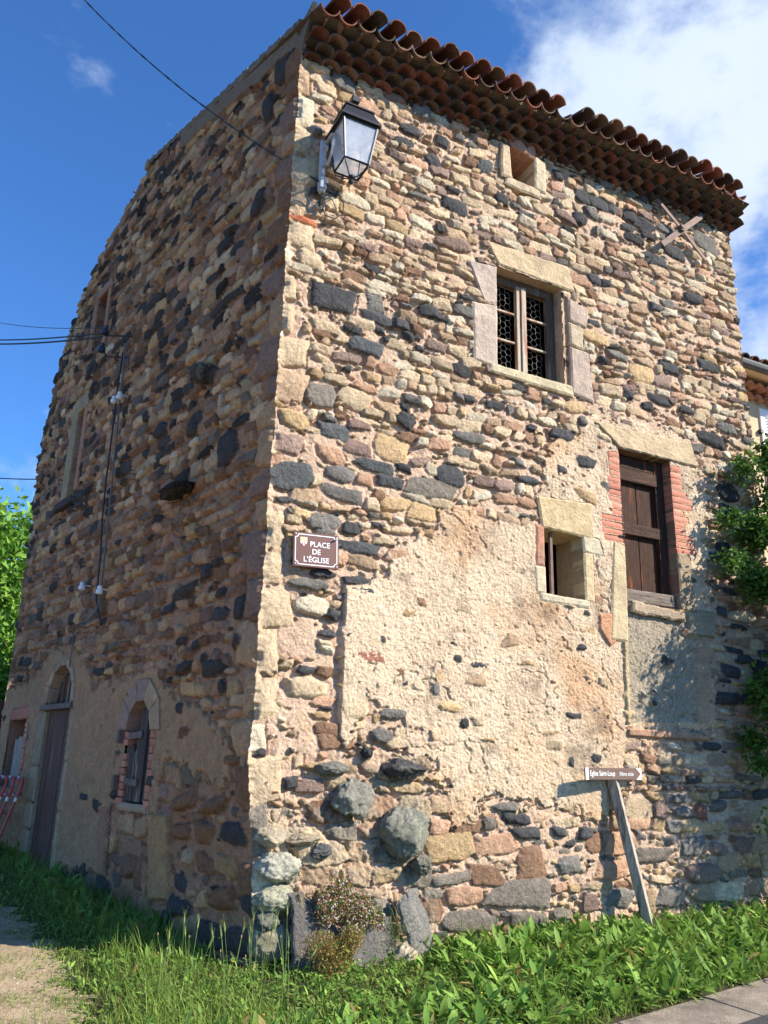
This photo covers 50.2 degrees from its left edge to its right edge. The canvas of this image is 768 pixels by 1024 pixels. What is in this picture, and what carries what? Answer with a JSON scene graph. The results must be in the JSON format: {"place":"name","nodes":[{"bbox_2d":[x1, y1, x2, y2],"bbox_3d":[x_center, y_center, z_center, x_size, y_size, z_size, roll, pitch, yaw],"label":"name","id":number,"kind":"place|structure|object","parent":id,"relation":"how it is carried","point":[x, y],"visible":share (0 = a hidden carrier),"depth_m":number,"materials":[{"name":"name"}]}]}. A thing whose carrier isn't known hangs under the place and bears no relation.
{"place":"outdoors","nodes":[
{"label":"outdoors","id":0,"kind":"place"},
{"bbox_2d":[0,478,35,479],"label":"wire","id":1,"kind":"object","parent":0,"point":[17,479],"visible":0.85,"depth_m":15.18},
{"bbox_2d":[0,907,96,1023],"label":"path","id":2,"kind":"structure","parent":0,"point":[10,982],"depth_m":6.01,"materials":[{"name":"beige gravel"}]},
{"bbox_2d":[0,700,4,728],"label":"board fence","id":3,"kind":"object","parent":2,"relation":"on","point":[1,705],"visible":0.17,"depth_m":15.34,"materials":[{"name":"brown wood"}]},
{"bbox_2d":[0,776,8,800],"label":"crowd barrier","id":4,"kind":"object","parent":2,"relation":"on","point":[5,784],"visible":1,"depth_m":10.95,"materials":[{"name":"red metal"}]},
{"bbox_2d":[0,775,15,817],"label":"crowd barrier","id":5,"kind":"object","parent":2,"relation":"on","point":[8,794],"visible":0.91,"depth_m":10.90,"materials":[{"name":"red metal"}]},
{"bbox_2d":[0,910,88,1023],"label":"pebbles","id":6,"kind":"object","parent":2,"relation":"on","point":[30,974],"visible":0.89,"depth_m":6.05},
{"bbox_2d":[310,871,386,937],"bbox_3d":[-0.310,3.270,6.783,0.699,0.570,0.346,10,-19,-25],"label":"flowering plant","id":7,"kind":"object","parent":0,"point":[359,915],"visible":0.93,"depth_m":6.69,"materials":[{"name":"white plant"}]},
{"bbox_2d":[0,839,767,1023],"bbox_3d":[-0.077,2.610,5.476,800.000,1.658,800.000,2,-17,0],"label":"ground","id":8,"kind":"structure","parent":0,"point":[666,1005],"depth_m":6.13,"materials":[{"name":"green plant"}]},
{"bbox_2d":[0,775,23,837],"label":"crowd barrier","id":9,"kind":"object","parent":8,"relation":"on","point":[13,803],"visible":0.79,"depth_m":10.80,"materials":[{"name":"red metal"}]},
{"bbox_2d":[0,485,33,700],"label":"lime tree","id":10,"kind":"object","parent":8,"relation":"on","point":[13,539],"visible":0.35,"depth_m":17.83,"materials":[{"name":"green plant"}]},
{"bbox_2d":[288,892,342,974],"bbox_3d":[-0.491,3.524,6.550,0.600,0.878,0.204,9,-19,-23],"label":"rock slab","id":11,"kind":"object","parent":8,"relation":"on","point":[302,926],"visible":0.44,"depth_m":6.54,"materials":[{"name":"stone"}]},
{"bbox_2d":[290,893,310,916],"bbox_3d":[-0.675,3.229,6.596,0.222,0.281,0.080,6,-18,-14],"label":"dry grass tuft","id":12,"kind":"object","parent":11,"relation":"hanging from","point":[299,897],"visible":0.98,"depth_m":6.63,"materials":[{"name":"beige plant"}]},
{"bbox_2d":[302,925,365,979],"bbox_3d":[-0.370,3.459,6.335,0.549,0.463,0.130,10,-19,-26],"label":"trailing plant","id":13,"kind":"object","parent":8,"relation":"on","point":[327,957],"visible":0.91,"depth_m":6.33,"materials":[{"name":"plant"}]},
{"bbox_2d":[349,916,394,968],"bbox_3d":[-0.074,3.692,6.641,0.571,0.710,0.158,11,-19,-28],"label":"rock slab","id":14,"kind":"object","parent":8,"relation":"on","point":[371,947],"visible":0.38,"depth_m":6.68,"materials":[{"name":"stone"}]},
{"bbox_2d":[0,0,767,968],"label":"stone house","id":15,"kind":"structure","parent":8,"relation":"on","point":[464,376],"depth_m":8.97,"materials":[{"name":"brown stone"}]},
{"bbox_2d":[29,708,69,870],"bbox_3d":[-4.324,3.557,10.678,0.040,2.000,1.013,15,-21,-36],"label":"door","id":16,"kind":"structure","parent":15,"relation":"in","point":[49,789],"depth_m":10.70,"materials":[{"name":"brown wood"}]},
{"bbox_2d":[69,619,86,666],"bbox_3d":[-3.889,1.635,10.568,0.018,0.661,0.819,15,-21,-36],"label":"cable","id":17,"kind":"object","parent":15,"relation":"attached to","point":[73,640],"visible":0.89,"depth_m":10.81,"materials":[{"name":"black rubber"}]},
{"bbox_2d":[78,582,90,590],"bbox_3d":[-3.976,0.992,10.884,0.087,0.110,0.164,-15,-23,43],"label":"insulator","id":18,"kind":"object","parent":15,"relation":"attached to","point":[82,585],"visible":1,"depth_m":10.84,"materials":[{"name":"white ceramic"}]},
{"bbox_2d":[85,343,125,622],"bbox_3d":[-3.646,-0.517,10.938,0.024,3.984,0.412,15,-21,-36],"label":"conduit","id":19,"kind":"object","parent":15,"relation":"attached to","point":[89,618],"visible":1,"depth_m":10.79,"materials":[{"name":"black plastic"}]},
{"bbox_2d":[96,585,107,594],"bbox_3d":[-3.547,0.987,10.320,0.087,0.110,0.164,-15,-23,43],"label":"insulator","id":20,"kind":"object","parent":19,"relation":"attached to","point":[99,589],"visible":0.97,"depth_m":10.27,"materials":[{"name":"white ceramic"}]},
{"bbox_2d":[116,391,127,399],"bbox_3d":[-3.612,-1.594,11.296,0.087,0.110,0.164,-15,-23,43],"label":"insulator","id":21,"kind":"object","parent":19,"relation":"attached to","point":[119,395],"visible":0.97,"depth_m":11.25,"materials":[{"name":"white ceramic"}]},
{"bbox_2d":[95,352,122,622],"bbox_3d":[-3.605,-0.450,10.878,0.024,3.936,0.589,15,-21,-36],"label":"cable","id":22,"kind":"object","parent":15,"relation":"attached to","point":[105,489],"visible":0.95,"depth_m":11.00,"materials":[{"name":"black rubber"}]},
{"bbox_2d":[105,802,112,875],"bbox_3d":[-2.893,3.435,8.617,0.037,0.713,0.132,15,-21,-36],"label":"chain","id":23,"kind":"object","parent":15,"relation":"hanging from","point":[108,839],"visible":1,"depth_m":8.61,"materials":[{"name":"metal"}]},
{"bbox_2d":[110,395,118,403],"bbox_3d":[-3.740,-1.558,11.452,0.087,0.110,0.164,-15,-23,43],"label":"insulator","id":24,"kind":"object","parent":15,"relation":"attached to","point":[113,400],"visible":0.91,"depth_m":11.40,"materials":[{"name":"white ceramic"}]},
{"bbox_2d":[98,325,132,357],"bbox_3d":[-3.833,-2.450,11.752,0.552,0.500,0.144,-1,-17,8],"label":"cable bracket","id":25,"kind":"object","parent":15,"relation":"attached to","point":[104,332],"visible":0.96,"depth_m":11.75,"materials":[{"name":"metal"}]},
{"bbox_2d":[0,332,100,340],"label":"wire","id":26,"kind":"object","parent":25,"relation":"attached to","point":[50,337],"visible":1,"depth_m":12.84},
{"bbox_2d":[0,336,102,344],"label":"wire","id":27,"kind":"object","parent":25,"relation":"attached to","point":[51,341],"visible":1,"depth_m":12.64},
{"bbox_2d":[2,323,103,328],"bbox_3d":[-6.040,-3.237,13.902,5.488,2.229,0.011,-13,-23,40],"label":"wire","id":28,"kind":"object","parent":25,"relation":"attached to","point":[54,328],"visible":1,"depth_m":12.91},
{"bbox_2d":[84,0,328,187],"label":"overhead cable","id":29,"kind":"object","parent":15,"relation":"attached to","point":[228,124],"visible":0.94,"depth_m":9.39,"materials":[{"name":"black rubber"}]},
{"bbox_2d":[292,531,338,569],"bbox_3d":[-0.620,0.353,7.539,0.465,0.342,0.060,10,-19,-25],"label":"street name sign","id":30,"kind":"object","parent":15,"relation":"attached to","point":[314,550],"visible":1,"depth_m":7.54,"materials":[{"name":"brown metal"}]},
{"bbox_2d":[317,95,381,218],"bbox_3d":[-0.363,-3.815,8.661,0.506,1.443,0.488,10,-19,-25],"label":"wall lamp","id":31,"kind":"object","parent":15,"relation":"attached to","point":[356,127],"visible":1,"depth_m":8.62,"materials":[{"name":"metal"}]},
{"bbox_2d":[496,274,554,380],"bbox_3d":[1.589,-2.178,9.725,1.040,1.300,0.095,10,-19,-25],"label":"window","id":32,"kind":"structure","parent":15,"relation":"in","point":[520,290],"depth_m":9.80,"materials":[{"name":"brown wood"}]},
{"bbox_2d":[374,901,436,960],"bbox_3d":[0.147,3.665,6.777,0.664,0.832,0.179,10,-19,-25],"label":"grass tuft","id":33,"kind":"object","parent":8,"relation":"on","point":[394,932],"visible":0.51,"depth_m":6.84,"materials":[{"name":"green plant"}]},
{"bbox_2d":[391,939,423,965],"bbox_3d":[0.184,3.804,6.790,0.435,0.475,0.374,2,-17,0],"label":"rock","id":34,"kind":"object","parent":8,"relation":"on","point":[408,950],"visible":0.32,"depth_m":6.75,"materials":[{"name":"stone"}]},
{"bbox_2d":[396,888,437,958],"bbox_3d":[0.293,3.518,6.955,0.390,0.581,0.157,13,-20,-33],"label":"rock slab","id":35,"kind":"object","parent":8,"relation":"on","point":[412,905],"visible":0.8,"depth_m":6.95,"materials":[{"name":"stone"}]},
{"bbox_2d":[157,900,739,1013],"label":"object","id":36,"kind":"object","parent":8,"relation":"on","point":[244,926],"visible":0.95,"depth_m":5.94,"materials":[{"name":"green plant"}]},
{"bbox_2d":[584,767,653,925],"bbox_3d":[2.329,3.390,8.173,0.824,1.609,0.301,7,-18,-16],"label":"direction sign","id":37,"kind":"object","parent":8,"relation":"on","point":[612,776],"visible":0.99,"depth_m":8.23,"materials":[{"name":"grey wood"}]},
{"bbox_2d":[614,978,767,1023],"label":"sidewalk","id":38,"kind":"structure","parent":8,"relation":"on","point":[741,1003],"depth_m":5.83,"materials":[{"name":"concrete"}]},
{"bbox_2d":[707,432,767,842],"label":"shrub","id":39,"kind":"object","parent":8,"relation":"on","point":[754,580],"visible":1,"depth_m":9.78,"materials":[{"name":"green plant"}]},
{"bbox_2d":[742,352,767,564],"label":"neighbour house","id":40,"kind":"structure","parent":8,"relation":"on","point":[756,379],"depth_m":12.63,"materials":[{"name":"paint"}]},
{"bbox_2d":[758,408,767,483],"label":"window","id":41,"kind":"structure","parent":40,"relation":"in","point":[763,414],"depth_m":12.74,"materials":[{"name":"white paint"}]},
{"bbox_2d":[0,0,767,662],"label":"sky","id":42,"kind":"structure","parent":0,"point":[83,114],"materials":[{"name":"blue"}]},
{"bbox_2d":[739,1013,767,1023],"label":"road","id":43,"kind":"structure","parent":0,"point":[762,1019],"depth_m":5.63,"materials":[{"name":"grey asphalt"}]}
]}

